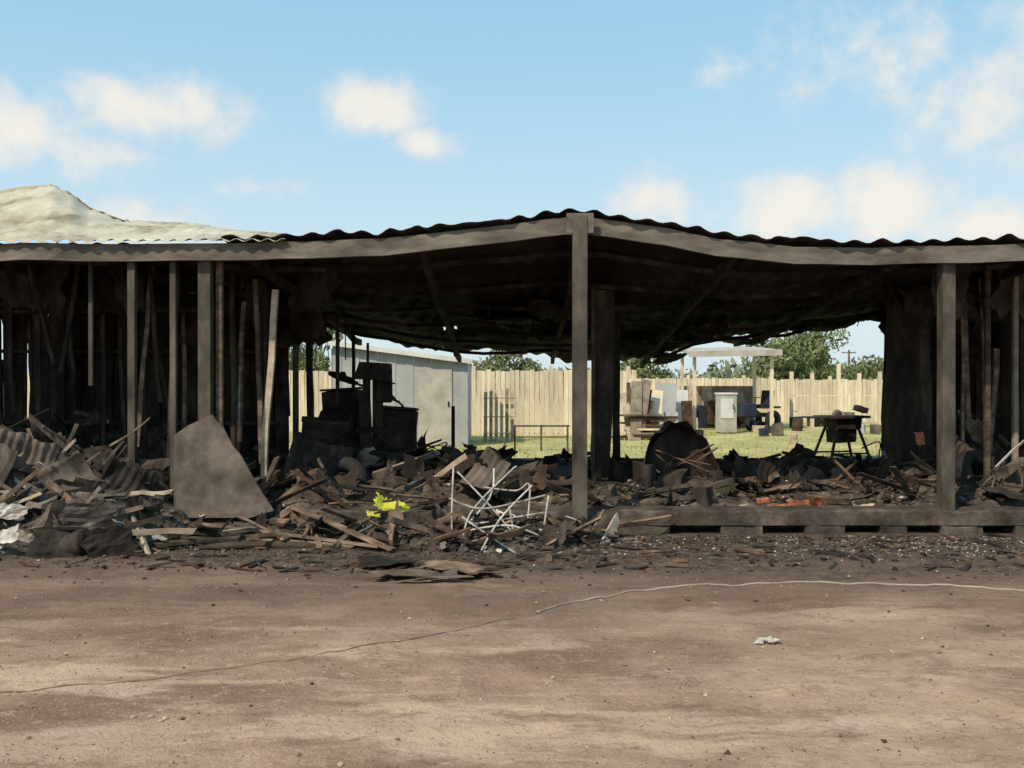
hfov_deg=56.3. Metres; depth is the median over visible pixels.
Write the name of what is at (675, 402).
stacked panels
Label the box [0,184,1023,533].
burnt shed
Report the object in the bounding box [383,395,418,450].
burnt fridge
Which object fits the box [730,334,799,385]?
tree
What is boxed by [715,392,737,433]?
white cabinet
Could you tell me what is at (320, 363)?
tree
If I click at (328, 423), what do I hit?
burnt cabinet
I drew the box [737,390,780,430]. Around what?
garden tractor
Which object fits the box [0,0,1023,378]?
sky
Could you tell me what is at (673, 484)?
debris pile
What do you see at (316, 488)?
debris pile
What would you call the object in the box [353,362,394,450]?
burnt drill press
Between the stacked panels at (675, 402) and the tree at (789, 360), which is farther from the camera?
the tree at (789, 360)
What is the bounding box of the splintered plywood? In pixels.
[358,555,501,583]
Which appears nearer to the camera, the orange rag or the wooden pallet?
the orange rag
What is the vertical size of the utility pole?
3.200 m
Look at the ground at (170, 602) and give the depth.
5.11 m
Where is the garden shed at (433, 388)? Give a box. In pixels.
[324,341,476,445]
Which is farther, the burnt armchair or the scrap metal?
the burnt armchair
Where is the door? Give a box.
[418,369,451,444]
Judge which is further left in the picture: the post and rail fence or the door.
the door
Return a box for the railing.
[503,425,569,450]
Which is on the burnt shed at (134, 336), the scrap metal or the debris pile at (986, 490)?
the debris pile at (986, 490)
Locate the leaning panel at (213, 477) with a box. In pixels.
[174,414,273,517]
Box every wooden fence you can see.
[27,366,330,432]
[471,366,635,434]
[631,375,768,418]
[769,376,882,421]
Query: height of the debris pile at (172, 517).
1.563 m
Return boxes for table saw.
[802,405,870,457]
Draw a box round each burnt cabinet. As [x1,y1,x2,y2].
[301,405,351,443]
[320,371,371,449]
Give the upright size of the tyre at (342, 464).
0.627 m
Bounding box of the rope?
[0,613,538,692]
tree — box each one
[288,328,343,385]
[471,349,544,394]
[620,351,670,388]
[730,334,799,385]
[748,331,834,401]
[773,328,850,394]
[842,354,883,402]
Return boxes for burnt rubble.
[0,533,1023,601]
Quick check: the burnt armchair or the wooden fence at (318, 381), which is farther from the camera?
the wooden fence at (318, 381)
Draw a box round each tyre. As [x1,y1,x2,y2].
[326,457,369,487]
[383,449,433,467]
[955,450,991,485]
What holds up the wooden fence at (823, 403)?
on the ground at (170, 602)
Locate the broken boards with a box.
[547,509,670,546]
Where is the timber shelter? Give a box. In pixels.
[676,347,782,429]
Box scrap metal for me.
[0,414,196,558]
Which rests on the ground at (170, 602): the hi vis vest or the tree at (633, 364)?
the tree at (633, 364)
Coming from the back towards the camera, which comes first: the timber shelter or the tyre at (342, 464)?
the timber shelter
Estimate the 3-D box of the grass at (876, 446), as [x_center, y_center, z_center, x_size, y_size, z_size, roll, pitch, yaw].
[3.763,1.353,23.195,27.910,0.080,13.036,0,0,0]
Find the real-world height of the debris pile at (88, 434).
1.424 m
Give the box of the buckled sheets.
[283,432,1023,492]
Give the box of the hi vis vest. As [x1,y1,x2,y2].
[366,492,410,517]
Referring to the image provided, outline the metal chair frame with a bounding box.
[449,465,549,552]
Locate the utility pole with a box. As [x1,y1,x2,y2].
[842,350,855,405]
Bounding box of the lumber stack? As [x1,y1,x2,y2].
[611,379,677,439]
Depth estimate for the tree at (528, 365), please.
39.50 m
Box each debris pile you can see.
[0,409,215,554]
[11,405,273,480]
[156,492,619,552]
[164,427,641,513]
[275,434,880,467]
[552,444,936,505]
[815,410,1023,505]
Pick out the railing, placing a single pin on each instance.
(540, 436)
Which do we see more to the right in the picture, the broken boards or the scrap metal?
the broken boards
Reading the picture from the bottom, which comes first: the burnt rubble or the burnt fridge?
the burnt rubble
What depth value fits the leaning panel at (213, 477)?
9.11 m
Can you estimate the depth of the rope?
5.01 m
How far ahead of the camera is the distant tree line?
63.36 m
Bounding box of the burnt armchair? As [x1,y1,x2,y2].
[632,421,722,490]
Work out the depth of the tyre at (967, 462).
10.33 m
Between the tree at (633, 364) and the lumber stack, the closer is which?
the lumber stack
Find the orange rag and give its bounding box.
[914,431,924,445]
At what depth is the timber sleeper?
9.02 m
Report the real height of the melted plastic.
0.186 m
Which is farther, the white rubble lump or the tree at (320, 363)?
the tree at (320, 363)
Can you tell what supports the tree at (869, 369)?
on the ground at (170, 602)
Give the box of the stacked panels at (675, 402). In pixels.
[651,382,692,426]
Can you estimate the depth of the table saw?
17.89 m
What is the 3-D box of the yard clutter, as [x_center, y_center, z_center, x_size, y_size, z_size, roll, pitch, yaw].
[7.148,1.205,26.582,6.297,0.412,9.170,0,0,0]
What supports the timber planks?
on the ground at (170, 602)
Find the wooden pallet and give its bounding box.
[483,388,515,440]
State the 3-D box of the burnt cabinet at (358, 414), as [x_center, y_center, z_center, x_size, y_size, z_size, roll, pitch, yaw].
[-2.383,0.570,13.815,0.636,1.518,0.623,0,0,13]
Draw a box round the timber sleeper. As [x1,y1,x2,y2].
[202,520,281,529]
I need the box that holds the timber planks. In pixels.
[136,505,420,550]
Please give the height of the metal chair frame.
0.838 m
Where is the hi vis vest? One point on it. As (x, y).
(385, 505)
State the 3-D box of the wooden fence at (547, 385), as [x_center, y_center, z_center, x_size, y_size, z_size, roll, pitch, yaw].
[1.137,0.445,26.054,4.490,1.871,0.138,0,0,0]
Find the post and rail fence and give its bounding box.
[789,364,881,426]
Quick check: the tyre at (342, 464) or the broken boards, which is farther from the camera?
the tyre at (342, 464)
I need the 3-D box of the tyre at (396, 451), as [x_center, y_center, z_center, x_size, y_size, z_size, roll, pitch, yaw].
[-1.238,1.079,11.505,0.650,0.620,0.370,0,0,-20]
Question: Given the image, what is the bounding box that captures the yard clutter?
[695,416,881,443]
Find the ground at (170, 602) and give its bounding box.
[0,382,1023,767]
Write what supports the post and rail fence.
on the ground at (170, 602)
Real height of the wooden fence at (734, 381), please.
1.671 m
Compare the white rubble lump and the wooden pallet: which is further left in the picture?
the wooden pallet
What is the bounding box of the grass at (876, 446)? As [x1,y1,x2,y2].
[289,426,880,457]
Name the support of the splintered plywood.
on the ground at (170, 602)
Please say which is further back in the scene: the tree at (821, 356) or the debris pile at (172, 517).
the tree at (821, 356)
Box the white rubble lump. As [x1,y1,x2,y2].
[754,635,779,643]
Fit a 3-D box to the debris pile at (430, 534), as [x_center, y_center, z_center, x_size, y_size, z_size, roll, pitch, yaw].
[-1.109,1.306,8.855,4.239,0.605,1.435,0,0,0]
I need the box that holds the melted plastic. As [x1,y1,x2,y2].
[739,497,874,505]
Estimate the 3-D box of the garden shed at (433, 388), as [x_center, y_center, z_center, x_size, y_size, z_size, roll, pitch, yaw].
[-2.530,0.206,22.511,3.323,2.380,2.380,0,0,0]
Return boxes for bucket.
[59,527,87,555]
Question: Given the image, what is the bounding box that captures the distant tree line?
[290,356,877,401]

